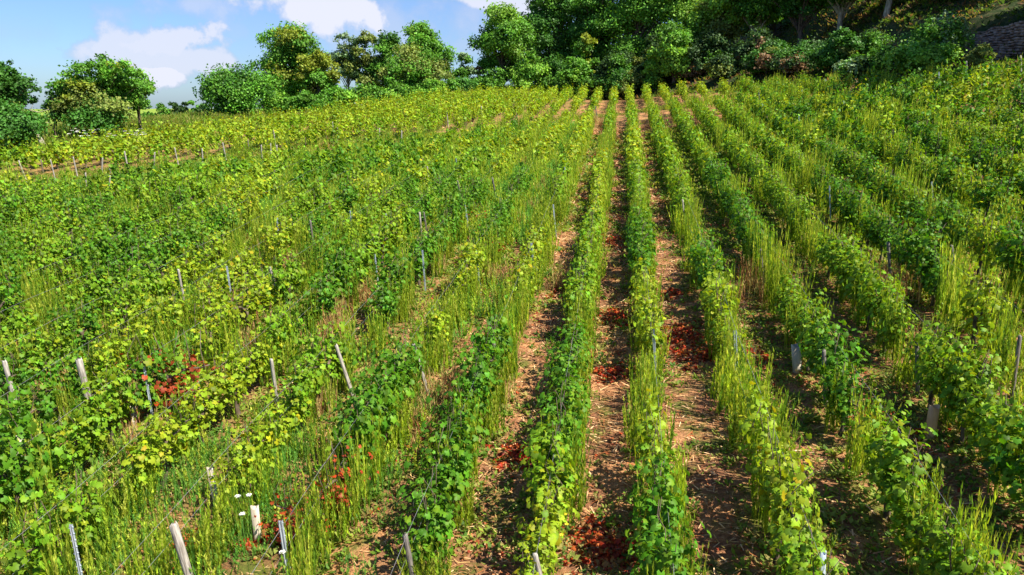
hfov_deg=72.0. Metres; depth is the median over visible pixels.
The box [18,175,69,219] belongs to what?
grapevine
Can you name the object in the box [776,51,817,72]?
bush
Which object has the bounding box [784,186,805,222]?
grapevine
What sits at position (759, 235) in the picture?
grapevine
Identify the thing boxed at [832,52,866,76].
bush
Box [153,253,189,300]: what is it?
grapevine
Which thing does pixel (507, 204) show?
grapevine
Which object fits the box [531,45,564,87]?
bush
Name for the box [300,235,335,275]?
grapevine
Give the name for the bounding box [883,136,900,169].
grapevine
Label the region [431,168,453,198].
grapevine
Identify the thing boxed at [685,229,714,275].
grapevine
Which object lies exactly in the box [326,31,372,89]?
tree
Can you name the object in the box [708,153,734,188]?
grapevine
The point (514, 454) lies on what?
dead leaf pile
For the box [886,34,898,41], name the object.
bush
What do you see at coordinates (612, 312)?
dead leaf pile
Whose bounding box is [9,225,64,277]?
grapevine
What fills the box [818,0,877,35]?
tree
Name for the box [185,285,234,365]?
grapevine
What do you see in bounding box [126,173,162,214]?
grapevine
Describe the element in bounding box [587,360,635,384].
dead leaf pile
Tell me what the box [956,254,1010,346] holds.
grapevine
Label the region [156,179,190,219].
grapevine
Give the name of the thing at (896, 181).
grapevine
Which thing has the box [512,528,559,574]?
grapevine
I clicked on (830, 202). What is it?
metal stake
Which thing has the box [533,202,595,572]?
trellis wire
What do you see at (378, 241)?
grapevine
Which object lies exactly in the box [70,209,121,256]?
grapevine
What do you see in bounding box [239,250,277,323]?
grapevine
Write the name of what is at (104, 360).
grapevine
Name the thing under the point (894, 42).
bush
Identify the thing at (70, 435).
grapevine
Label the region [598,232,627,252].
dead leaf pile
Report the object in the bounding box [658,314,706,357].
dead leaf pile
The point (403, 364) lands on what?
grapevine
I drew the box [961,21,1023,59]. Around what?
stone wall
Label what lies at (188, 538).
dead leaf pile
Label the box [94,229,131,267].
grapevine
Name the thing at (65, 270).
grapevine
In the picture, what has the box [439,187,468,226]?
grapevine
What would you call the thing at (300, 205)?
grapevine
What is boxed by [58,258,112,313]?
grapevine
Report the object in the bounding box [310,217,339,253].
grapevine
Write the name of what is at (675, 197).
grapevine
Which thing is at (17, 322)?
grapevine
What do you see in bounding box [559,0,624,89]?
tree
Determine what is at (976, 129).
grapevine
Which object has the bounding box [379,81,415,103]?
bush
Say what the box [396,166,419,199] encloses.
grapevine
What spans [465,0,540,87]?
tree
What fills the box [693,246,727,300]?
grapevine
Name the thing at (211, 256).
grapevine
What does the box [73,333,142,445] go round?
grapevine
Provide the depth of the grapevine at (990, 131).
23.21 m
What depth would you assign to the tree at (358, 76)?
73.97 m
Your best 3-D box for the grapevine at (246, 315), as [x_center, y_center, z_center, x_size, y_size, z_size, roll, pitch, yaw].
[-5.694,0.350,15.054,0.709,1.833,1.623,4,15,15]
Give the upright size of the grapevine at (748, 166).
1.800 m
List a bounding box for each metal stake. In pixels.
[69,524,82,574]
[143,366,152,414]
[226,266,231,299]
[278,520,290,572]
[422,250,425,290]
[652,329,656,367]
[733,330,737,366]
[829,186,830,219]
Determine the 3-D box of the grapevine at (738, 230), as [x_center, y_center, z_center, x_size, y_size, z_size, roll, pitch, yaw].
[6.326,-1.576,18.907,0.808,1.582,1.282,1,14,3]
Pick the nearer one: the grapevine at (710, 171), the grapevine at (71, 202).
the grapevine at (71, 202)
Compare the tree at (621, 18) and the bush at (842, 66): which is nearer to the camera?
the bush at (842, 66)
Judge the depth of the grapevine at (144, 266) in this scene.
17.89 m
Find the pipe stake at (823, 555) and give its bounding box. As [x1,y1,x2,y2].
[819,550,825,573]
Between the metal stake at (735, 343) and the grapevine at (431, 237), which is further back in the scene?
the grapevine at (431, 237)
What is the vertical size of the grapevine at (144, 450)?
1.608 m
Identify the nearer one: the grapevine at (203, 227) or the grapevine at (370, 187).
the grapevine at (203, 227)
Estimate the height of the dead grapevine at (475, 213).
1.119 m
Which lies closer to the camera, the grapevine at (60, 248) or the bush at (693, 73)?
the grapevine at (60, 248)
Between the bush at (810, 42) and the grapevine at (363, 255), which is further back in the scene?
the bush at (810, 42)
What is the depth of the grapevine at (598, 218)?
20.43 m
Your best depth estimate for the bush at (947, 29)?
42.42 m
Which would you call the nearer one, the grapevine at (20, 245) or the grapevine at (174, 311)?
the grapevine at (174, 311)
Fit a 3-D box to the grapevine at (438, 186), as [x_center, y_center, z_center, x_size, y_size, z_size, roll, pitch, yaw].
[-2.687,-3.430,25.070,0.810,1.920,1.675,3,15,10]
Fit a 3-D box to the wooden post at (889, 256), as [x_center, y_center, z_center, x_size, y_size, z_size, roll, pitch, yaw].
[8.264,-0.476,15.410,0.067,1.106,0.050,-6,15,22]
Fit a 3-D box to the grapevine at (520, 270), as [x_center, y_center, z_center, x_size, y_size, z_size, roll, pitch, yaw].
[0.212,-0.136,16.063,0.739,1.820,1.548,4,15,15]
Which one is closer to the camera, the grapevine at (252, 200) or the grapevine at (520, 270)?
the grapevine at (520, 270)
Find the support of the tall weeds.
on the ground at (706, 518)
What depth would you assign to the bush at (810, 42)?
54.62 m
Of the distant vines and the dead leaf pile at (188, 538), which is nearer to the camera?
the dead leaf pile at (188, 538)
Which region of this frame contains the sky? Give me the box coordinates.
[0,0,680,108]
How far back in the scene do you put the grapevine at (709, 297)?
13.79 m
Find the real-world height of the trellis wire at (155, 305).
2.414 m
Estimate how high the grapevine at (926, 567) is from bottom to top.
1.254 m
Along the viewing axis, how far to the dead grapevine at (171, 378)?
11.93 m
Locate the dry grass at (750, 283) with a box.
[0,91,996,462]
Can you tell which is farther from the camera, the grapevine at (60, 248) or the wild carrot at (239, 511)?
the grapevine at (60, 248)
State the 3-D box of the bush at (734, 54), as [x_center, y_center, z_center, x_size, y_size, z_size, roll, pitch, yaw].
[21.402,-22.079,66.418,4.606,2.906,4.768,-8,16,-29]
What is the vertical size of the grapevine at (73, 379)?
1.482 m
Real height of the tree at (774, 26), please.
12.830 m
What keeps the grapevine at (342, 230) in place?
on the ground at (706, 518)
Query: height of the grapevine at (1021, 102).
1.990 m
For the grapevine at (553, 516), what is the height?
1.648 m
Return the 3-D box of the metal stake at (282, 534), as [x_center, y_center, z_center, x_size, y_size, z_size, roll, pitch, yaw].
[-2.558,3.180,8.030,0.068,1.181,0.030,-4,14,0]
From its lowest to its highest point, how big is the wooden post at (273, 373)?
1.126 m
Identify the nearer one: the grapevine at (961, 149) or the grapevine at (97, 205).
the grapevine at (961, 149)
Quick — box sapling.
[40,81,65,135]
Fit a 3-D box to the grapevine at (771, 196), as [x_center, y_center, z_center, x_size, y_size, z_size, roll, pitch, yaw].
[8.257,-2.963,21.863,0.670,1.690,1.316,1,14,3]
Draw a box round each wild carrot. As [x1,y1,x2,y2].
[235,494,242,547]
[239,512,249,574]
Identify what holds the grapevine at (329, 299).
on the ground at (706, 518)
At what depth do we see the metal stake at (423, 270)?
17.66 m
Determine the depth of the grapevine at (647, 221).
18.55 m
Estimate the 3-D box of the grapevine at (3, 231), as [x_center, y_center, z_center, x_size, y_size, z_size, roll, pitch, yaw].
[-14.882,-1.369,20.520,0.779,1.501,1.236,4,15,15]
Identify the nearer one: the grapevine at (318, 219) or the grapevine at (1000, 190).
the grapevine at (1000, 190)
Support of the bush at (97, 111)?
on the ground at (706, 518)
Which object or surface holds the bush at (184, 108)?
on the ground at (706, 518)
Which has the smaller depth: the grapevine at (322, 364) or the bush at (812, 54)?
the grapevine at (322, 364)
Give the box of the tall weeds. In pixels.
[0,53,1023,574]
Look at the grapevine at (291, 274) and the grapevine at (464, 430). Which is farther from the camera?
the grapevine at (291, 274)
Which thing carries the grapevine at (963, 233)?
on the ground at (706, 518)
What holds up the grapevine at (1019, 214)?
on the ground at (706, 518)
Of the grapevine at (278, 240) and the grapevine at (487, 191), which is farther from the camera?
the grapevine at (487, 191)
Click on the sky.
(171, 40)
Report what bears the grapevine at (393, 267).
on the ground at (706, 518)
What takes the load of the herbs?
on the ground at (706, 518)
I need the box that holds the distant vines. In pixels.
[0,55,1023,200]
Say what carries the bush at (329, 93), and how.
on the ground at (706, 518)
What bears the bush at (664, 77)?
on the ground at (706, 518)
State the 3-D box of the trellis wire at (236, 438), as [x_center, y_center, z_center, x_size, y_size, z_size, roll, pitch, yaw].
[-2.297,-1.174,18.326,0.004,2.421,24.000,2,15,8]
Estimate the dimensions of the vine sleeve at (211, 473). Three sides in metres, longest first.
0.534 x 0.090 x 0.088 m
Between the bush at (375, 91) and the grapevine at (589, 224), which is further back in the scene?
the bush at (375, 91)
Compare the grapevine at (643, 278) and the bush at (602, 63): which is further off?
the bush at (602, 63)
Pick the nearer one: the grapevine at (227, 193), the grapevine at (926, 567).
the grapevine at (926, 567)
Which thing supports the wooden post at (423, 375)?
on the ground at (706, 518)
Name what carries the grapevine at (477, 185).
on the ground at (706, 518)
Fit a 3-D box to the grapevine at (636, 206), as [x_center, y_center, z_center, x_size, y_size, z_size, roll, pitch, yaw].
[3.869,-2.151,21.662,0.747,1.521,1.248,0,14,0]
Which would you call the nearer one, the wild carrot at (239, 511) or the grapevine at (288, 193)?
the wild carrot at (239, 511)
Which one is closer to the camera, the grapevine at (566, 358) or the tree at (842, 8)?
the grapevine at (566, 358)
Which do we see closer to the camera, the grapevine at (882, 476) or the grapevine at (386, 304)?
the grapevine at (882, 476)
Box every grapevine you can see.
[0,175,23,203]
[0,182,34,212]
[0,183,20,230]
[0,194,11,222]
[0,213,21,250]
[0,227,31,267]
[0,236,33,286]
[0,263,25,328]
[0,292,39,363]
[0,315,75,378]
[0,332,33,408]
[0,360,56,445]
[0,373,66,523]
[0,465,106,574]
[2,204,58,255]
[5,208,45,248]
[8,187,45,227]
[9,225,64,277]
[15,338,90,419]
[18,175,55,203]
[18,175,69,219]
[32,195,90,247]
[33,248,80,299]
[34,198,68,226]
[37,377,114,479]
[38,223,88,268]
[40,168,79,203]
[40,292,104,355]
[55,180,93,225]
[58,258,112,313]
[64,202,107,235]
[66,224,112,280]
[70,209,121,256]
[73,319,130,386]
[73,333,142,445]
[78,250,127,306]
[79,182,116,216]
[87,195,128,227]
[90,268,151,334]
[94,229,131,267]
[103,229,160,284]
[104,204,138,242]
[106,317,185,413]
[109,290,161,355]
[115,221,154,256]
[115,328,222,414]
[116,244,170,311]
[116,386,194,494]
[120,194,159,234]
[121,168,148,204]
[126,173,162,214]
[138,212,177,248]
[139,232,180,275]
[142,198,171,226]
[145,284,197,336]
[146,169,185,202]
[150,190,197,234]
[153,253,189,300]
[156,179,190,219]
[156,204,209,265]
[166,234,210,285]
[168,350,223,442]
[170,207,218,249]
[174,162,206,204]
[178,192,206,228]
[181,276,222,325]
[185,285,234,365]
[195,171,213,203]
[195,330,258,417]
[196,185,239,243]
[197,223,231,268]
[197,254,244,303]
[198,186,227,220]
[205,409,279,496]
[210,181,243,212]
[216,232,261,283]
[220,261,267,337]
[221,197,245,230]
[226,176,256,206]
[233,322,283,387]
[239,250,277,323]
[242,376,306,462]
[243,178,262,222]
[254,472,335,549]
[255,292,304,363]
[258,216,294,264]
[264,233,308,302]
[267,195,293,227]
[274,207,308,255]
[277,336,324,429]
[282,177,299,204]
[285,192,313,222]
[285,306,365,392]
[289,207,317,240]
[293,182,320,215]
[298,256,346,320]
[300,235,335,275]
[307,173,333,209]
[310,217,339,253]
[311,188,348,220]
[311,428,378,514]
[312,201,332,230]
[314,226,365,308]
[318,352,398,469]
[327,207,355,257]
[332,167,362,214]
[338,226,375,290]
[339,167,365,205]
[340,201,366,235]
[348,337,412,443]
[357,181,391,216]
[358,206,402,266]
[359,196,378,230]
[360,170,378,202]
[362,267,404,329]
[368,307,427,409]
[370,242,413,305]
[373,174,404,215]
[383,178,407,204]
[383,202,404,248]
[384,191,416,243]
[387,435,469,563]
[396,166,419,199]
[402,225,434,284]
[404,184,434,221]
[405,198,418,230]
[409,208,448,271]
[410,380,489,504]
[413,293,454,356]
[419,175,440,221]
[421,163,449,205]
[427,220,453,258]
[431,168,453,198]
[431,195,462,243]
[437,372,486,450]
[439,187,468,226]
[448,320,502,419]
[449,254,480,297]
[451,188,471,215]
[456,172,482,214]
[460,232,490,280]
[462,171,487,207]
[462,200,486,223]
[463,294,513,385]
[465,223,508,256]
[467,166,491,200]
[468,221,498,258]
[479,206,505,242]
[485,199,510,233]
[492,189,515,225]
[497,194,516,215]
[499,171,526,207]
[502,243,536,303]
[508,170,528,199]
[509,165,530,194]
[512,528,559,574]
[515,447,579,570]
[517,233,538,271]
[517,389,582,505]
[522,213,549,262]
[528,357,591,464]
[544,172,564,215]
[545,313,590,391]
[545,357,587,435]
[549,168,570,195]
[550,166,569,188]
[552,306,593,360]
[555,244,601,311]
[561,271,597,319]
[566,244,598,290]
[569,221,601,273]
[571,224,603,261]
[578,209,603,248]
[579,192,605,238]
[586,187,601,214]
[588,176,606,205]
[588,200,605,225]
[590,169,603,189]
[590,173,603,194]
[624,210,655,248]
[624,221,657,271]
[625,474,711,574]
[626,157,645,190]
[626,163,645,200]
[626,207,651,240]
[627,175,646,207]
[627,191,645,221]
[627,201,651,232]
[627,233,658,280]
[627,257,653,310]
[627,424,689,537]
[629,161,646,191]
[629,186,647,208]
[629,280,665,344]
[630,286,666,370]
[630,389,682,486]
[633,259,657,301]
[667,154,691,202]
[667,171,680,198]
[670,177,692,223]
[671,186,689,217]
[685,227,724,281]
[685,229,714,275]
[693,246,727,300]
[697,264,726,326]
[698,251,739,345]
[706,300,746,366]
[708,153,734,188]
[708,161,725,188]
[710,168,733,203]
[716,179,734,211]
[721,178,750,215]
[723,185,753,233]
[729,190,755,241]
[731,198,765,252]
[732,381,792,511]
[739,214,769,262]
[742,142,764,179]
[747,151,769,185]
[750,224,777,263]
[750,401,822,563]
[760,158,788,206]
[764,164,786,213]
[764,484,859,574]
[771,180,794,220]
[774,264,804,327]
[774,278,821,342]
[781,134,802,169]
[784,143,804,176]
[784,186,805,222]
[785,185,815,239]
[791,282,834,374]
[797,299,873,388]
[810,159,836,198]
[811,223,856,280]
[814,350,883,435]
[818,135,840,163]
[819,164,849,218]
[824,216,864,289]
[828,140,855,178]
[832,174,869,225]
[836,231,872,311]
[839,144,864,185]
[840,181,881,236]
[849,249,905,330]
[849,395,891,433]
[852,144,884,186]
[854,200,889,248]
[856,393,943,522]
[858,159,890,201]
[862,131,879,157]
[862,204,910,261]
[865,267,917,352]
[870,118,898,160]
[870,157,892,206]
[874,163,915,211]
[879,470,968,574]
[881,210,919,265]
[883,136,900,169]
[888,172,934,226]
[891,195,956,293]
[894,132,924,172]
[900,136,929,179]
[903,111,926,148]
[904,189,942,233]
[905,302,971,407]
[910,245,958,306]
[912,147,943,189]
[914,109,945,152]
[923,125,955,166]
[925,141,972,199]
[925,186,968,240]
[925,507,1023,574]
[931,313,1010,444]
[936,153,977,203]
[940,202,979,254]
[947,114,972,143]
[952,134,974,175]
[955,360,1023,475]
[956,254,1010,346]
[961,111,989,144]
[961,162,1000,217]
[964,129,1001,180]
[964,195,1008,274]
[965,160,1023,222]
[967,112,1006,153]
[977,130,1021,180]
[977,402,1023,536]
[979,203,1023,289]
[982,96,1008,133]
[992,102,1020,133]
[993,119,1019,156]
[994,134,1023,191]
[999,118,1023,155]
[1003,103,1023,135]
[1004,157,1023,198]
[1007,234,1023,286]
[1010,201,1023,230]
[1013,85,1023,113]
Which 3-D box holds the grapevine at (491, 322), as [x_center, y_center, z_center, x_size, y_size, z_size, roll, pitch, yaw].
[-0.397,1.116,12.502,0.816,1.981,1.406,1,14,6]
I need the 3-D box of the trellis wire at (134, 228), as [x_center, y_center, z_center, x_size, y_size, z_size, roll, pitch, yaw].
[-10.722,-1.485,19.557,0.004,2.419,24.000,2,15,8]
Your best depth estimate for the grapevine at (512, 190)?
24.14 m
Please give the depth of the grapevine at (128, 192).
25.97 m
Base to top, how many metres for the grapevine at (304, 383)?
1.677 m
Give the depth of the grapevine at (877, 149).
24.82 m
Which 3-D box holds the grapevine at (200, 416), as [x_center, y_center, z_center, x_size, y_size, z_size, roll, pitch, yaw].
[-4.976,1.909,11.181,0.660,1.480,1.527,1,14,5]
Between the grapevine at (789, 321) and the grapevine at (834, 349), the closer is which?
the grapevine at (834, 349)
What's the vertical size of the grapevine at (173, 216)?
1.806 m
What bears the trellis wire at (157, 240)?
on the ground at (706, 518)
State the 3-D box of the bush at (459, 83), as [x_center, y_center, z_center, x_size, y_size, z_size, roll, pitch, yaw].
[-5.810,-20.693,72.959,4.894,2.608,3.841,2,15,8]
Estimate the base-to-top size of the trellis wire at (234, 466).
2.421 m
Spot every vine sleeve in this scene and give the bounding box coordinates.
[130,406,136,423]
[206,467,217,500]
[250,505,261,540]
[791,343,802,372]
[924,404,939,438]
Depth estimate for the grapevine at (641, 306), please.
14.12 m
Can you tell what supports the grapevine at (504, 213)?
on the ground at (706, 518)
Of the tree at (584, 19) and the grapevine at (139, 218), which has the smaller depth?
the grapevine at (139, 218)
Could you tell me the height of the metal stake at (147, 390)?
1.183 m
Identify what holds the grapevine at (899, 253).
on the ground at (706, 518)
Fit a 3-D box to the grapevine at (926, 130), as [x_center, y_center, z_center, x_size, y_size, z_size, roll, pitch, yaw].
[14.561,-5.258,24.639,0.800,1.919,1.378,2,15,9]
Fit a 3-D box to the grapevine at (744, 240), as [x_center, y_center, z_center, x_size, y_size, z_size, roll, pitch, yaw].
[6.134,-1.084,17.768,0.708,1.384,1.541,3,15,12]
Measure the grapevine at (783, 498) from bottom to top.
1.999 m
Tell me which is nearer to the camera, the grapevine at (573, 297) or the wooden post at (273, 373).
the wooden post at (273, 373)
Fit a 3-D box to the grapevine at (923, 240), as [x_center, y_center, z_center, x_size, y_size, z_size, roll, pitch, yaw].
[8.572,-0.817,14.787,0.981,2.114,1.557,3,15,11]
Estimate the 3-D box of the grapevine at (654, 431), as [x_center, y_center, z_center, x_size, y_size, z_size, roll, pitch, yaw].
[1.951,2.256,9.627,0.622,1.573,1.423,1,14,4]
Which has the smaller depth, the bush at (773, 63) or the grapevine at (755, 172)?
the grapevine at (755, 172)
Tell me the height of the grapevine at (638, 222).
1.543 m
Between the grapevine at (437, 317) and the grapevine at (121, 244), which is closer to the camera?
the grapevine at (437, 317)
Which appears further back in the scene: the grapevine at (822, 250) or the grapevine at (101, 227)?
the grapevine at (101, 227)
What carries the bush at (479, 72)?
on the ground at (706, 518)
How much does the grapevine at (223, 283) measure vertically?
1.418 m
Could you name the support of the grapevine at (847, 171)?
on the ground at (706, 518)
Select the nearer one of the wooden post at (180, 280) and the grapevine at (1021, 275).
the grapevine at (1021, 275)
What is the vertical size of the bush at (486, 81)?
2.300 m
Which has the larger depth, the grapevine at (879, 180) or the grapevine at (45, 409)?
the grapevine at (879, 180)
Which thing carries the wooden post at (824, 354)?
on the ground at (706, 518)
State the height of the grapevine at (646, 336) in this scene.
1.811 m
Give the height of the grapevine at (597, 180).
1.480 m
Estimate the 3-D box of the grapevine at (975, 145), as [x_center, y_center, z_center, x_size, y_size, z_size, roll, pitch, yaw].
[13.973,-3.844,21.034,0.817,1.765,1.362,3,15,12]
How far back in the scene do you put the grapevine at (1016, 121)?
24.03 m
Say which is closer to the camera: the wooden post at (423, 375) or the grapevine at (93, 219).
the wooden post at (423, 375)
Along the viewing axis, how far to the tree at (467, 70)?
81.99 m
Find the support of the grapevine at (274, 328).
on the ground at (706, 518)
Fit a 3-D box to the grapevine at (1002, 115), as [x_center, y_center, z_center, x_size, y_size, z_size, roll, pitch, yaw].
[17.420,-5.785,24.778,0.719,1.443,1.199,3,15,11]
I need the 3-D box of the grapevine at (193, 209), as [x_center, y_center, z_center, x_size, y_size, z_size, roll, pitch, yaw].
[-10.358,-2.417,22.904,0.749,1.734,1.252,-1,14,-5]
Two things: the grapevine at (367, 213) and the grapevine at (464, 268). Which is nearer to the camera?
the grapevine at (464, 268)
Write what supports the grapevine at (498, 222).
on the ground at (706, 518)
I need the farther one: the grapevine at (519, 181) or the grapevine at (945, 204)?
the grapevine at (519, 181)
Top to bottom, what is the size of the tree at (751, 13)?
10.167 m
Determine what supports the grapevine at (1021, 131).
on the ground at (706, 518)
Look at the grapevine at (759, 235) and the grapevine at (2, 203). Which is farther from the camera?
the grapevine at (2, 203)
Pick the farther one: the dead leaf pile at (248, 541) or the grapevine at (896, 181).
the grapevine at (896, 181)
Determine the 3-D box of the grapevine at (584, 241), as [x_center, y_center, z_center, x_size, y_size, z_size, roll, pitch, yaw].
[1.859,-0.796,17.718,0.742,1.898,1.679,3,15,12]
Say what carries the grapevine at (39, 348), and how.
on the ground at (706, 518)
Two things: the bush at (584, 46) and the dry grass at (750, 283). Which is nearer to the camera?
the dry grass at (750, 283)
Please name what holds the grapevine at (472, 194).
on the ground at (706, 518)
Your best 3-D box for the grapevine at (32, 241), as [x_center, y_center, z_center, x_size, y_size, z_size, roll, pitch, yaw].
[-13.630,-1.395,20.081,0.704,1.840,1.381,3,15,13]
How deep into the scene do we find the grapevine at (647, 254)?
16.78 m
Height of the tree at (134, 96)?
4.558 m
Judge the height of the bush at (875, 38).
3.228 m
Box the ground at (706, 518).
[0,0,1023,574]
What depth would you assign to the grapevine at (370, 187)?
26.09 m
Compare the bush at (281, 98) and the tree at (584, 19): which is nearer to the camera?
the bush at (281, 98)
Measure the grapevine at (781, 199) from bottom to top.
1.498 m
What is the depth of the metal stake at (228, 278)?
16.66 m
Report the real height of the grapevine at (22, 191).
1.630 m
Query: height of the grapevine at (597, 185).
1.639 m
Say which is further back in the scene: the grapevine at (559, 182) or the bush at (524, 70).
the bush at (524, 70)
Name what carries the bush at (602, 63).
on the ground at (706, 518)
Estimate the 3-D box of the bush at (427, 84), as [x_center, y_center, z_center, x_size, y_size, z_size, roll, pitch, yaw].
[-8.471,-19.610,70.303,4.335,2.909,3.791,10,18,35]
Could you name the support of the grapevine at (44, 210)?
on the ground at (706, 518)
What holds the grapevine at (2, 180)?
on the ground at (706, 518)
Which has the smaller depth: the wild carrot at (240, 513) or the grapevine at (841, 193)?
the wild carrot at (240, 513)
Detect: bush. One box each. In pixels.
[0,95,62,151]
[42,80,136,136]
[137,104,155,116]
[155,102,168,115]
[164,101,181,114]
[178,101,190,112]
[187,100,195,110]
[190,61,282,116]
[192,103,208,113]
[257,89,290,114]
[286,89,326,112]
[315,85,359,108]
[348,81,389,105]
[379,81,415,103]
[410,76,448,96]
[440,75,479,92]
[471,66,486,80]
[472,75,505,89]
[506,50,550,89]
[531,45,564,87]
[533,51,571,92]
[536,55,573,93]
[555,56,593,96]
[573,31,599,96]
[590,54,629,96]
[592,62,644,97]
[596,47,644,95]
[631,32,662,84]
[637,42,676,82]
[639,56,663,89]
[670,59,707,77]
[686,28,734,72]
[702,51,743,79]
[726,37,745,62]
[728,21,776,61]
[741,37,787,73]
[741,60,771,73]
[753,48,790,72]
[765,39,822,63]
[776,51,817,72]
[798,35,825,48]
[798,40,861,70]
[816,26,867,65]
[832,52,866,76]
[849,44,894,72]
[858,25,891,53]
[878,37,966,73]
[886,30,919,47]
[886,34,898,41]
[893,6,977,65]
[961,42,997,64]
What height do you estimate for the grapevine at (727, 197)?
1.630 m
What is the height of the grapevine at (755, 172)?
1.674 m
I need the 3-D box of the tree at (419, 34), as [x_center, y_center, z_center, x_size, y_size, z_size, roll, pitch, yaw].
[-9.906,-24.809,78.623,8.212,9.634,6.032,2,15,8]
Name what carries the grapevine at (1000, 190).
on the ground at (706, 518)
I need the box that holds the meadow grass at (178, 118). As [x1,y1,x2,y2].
[0,83,731,181]
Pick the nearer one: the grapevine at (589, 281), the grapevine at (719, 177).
the grapevine at (589, 281)
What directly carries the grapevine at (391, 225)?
on the ground at (706, 518)
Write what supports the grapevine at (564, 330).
on the ground at (706, 518)
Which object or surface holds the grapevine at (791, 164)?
on the ground at (706, 518)
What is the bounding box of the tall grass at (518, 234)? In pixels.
[0,116,580,574]
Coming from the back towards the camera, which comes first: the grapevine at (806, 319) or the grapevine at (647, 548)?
the grapevine at (806, 319)
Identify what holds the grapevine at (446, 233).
on the ground at (706, 518)
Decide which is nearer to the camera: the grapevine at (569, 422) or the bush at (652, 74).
the grapevine at (569, 422)
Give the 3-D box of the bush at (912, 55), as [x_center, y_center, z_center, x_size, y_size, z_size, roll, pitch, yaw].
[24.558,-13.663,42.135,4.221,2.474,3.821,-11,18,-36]
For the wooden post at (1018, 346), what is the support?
on the ground at (706, 518)
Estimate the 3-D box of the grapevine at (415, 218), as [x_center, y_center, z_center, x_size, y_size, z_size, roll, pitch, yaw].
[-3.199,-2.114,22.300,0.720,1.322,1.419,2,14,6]
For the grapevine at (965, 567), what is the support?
on the ground at (706, 518)
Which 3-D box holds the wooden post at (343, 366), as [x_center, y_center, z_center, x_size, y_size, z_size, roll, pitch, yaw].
[-2.982,1.535,12.610,0.068,1.160,0.050,-18,14,-14]
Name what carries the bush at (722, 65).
on the ground at (706, 518)
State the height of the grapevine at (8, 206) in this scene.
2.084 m
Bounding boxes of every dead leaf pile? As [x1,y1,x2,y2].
[169,528,198,548]
[227,514,330,553]
[485,437,538,477]
[545,285,565,299]
[558,505,644,574]
[580,513,626,537]
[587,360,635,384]
[593,307,634,330]
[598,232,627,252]
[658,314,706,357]
[661,287,689,300]
[663,343,747,372]
[743,340,779,369]
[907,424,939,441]
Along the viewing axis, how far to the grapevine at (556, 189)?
24.64 m
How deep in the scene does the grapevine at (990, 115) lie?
25.52 m
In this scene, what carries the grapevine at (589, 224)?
on the ground at (706, 518)
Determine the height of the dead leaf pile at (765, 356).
0.272 m
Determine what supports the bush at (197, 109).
on the ground at (706, 518)
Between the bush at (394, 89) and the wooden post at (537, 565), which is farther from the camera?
the bush at (394, 89)
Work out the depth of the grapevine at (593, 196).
23.17 m
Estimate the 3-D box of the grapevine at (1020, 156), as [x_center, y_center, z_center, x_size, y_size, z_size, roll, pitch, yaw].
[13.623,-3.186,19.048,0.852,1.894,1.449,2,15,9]
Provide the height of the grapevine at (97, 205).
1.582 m
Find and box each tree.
[0,59,41,107]
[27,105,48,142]
[38,51,157,131]
[119,68,155,132]
[243,20,328,96]
[291,47,345,94]
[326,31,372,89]
[341,29,382,89]
[360,29,403,89]
[373,40,454,97]
[392,20,459,79]
[450,52,477,78]
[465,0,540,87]
[521,0,587,93]
[521,3,566,86]
[539,0,622,54]
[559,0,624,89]
[585,0,670,67]
[614,0,696,38]
[629,0,707,42]
[646,21,701,83]
[685,0,746,43]
[719,0,782,38]
[740,14,790,41]
[754,0,839,45]
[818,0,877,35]
[882,0,892,17]
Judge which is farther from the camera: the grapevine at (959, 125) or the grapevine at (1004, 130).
the grapevine at (959, 125)
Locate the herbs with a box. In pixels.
[0,98,1023,574]
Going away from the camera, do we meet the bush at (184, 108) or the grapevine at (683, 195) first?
the grapevine at (683, 195)
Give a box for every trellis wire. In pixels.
[1,169,455,549]
[1,181,363,396]
[2,159,306,282]
[2,159,369,347]
[5,163,329,309]
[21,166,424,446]
[116,227,436,569]
[144,266,413,571]
[252,183,518,572]
[270,281,460,573]
[390,190,555,574]
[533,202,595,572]
[636,160,673,571]
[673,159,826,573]
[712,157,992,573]
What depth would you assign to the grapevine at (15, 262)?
17.69 m
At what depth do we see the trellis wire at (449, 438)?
8.57 m
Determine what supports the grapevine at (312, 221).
on the ground at (706, 518)
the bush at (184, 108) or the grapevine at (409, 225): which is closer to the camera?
the grapevine at (409, 225)
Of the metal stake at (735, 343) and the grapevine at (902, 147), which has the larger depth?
the grapevine at (902, 147)
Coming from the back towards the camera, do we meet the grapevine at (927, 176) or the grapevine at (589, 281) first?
the grapevine at (927, 176)
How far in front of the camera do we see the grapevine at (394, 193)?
23.96 m
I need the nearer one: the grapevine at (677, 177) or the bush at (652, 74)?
the grapevine at (677, 177)
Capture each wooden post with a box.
[2,359,16,399]
[75,358,90,398]
[169,521,192,574]
[177,269,184,298]
[270,358,279,413]
[309,220,312,239]
[335,344,352,395]
[402,532,415,574]
[412,343,429,393]
[532,553,542,574]
[759,248,763,274]
[822,349,826,407]
[886,242,891,275]
[915,341,919,394]
[1010,335,1021,397]
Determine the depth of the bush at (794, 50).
54.07 m
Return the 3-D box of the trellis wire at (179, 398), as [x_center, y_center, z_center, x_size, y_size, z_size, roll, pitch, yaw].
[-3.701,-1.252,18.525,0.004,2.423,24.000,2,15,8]
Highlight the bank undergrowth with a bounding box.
[568,0,1023,99]

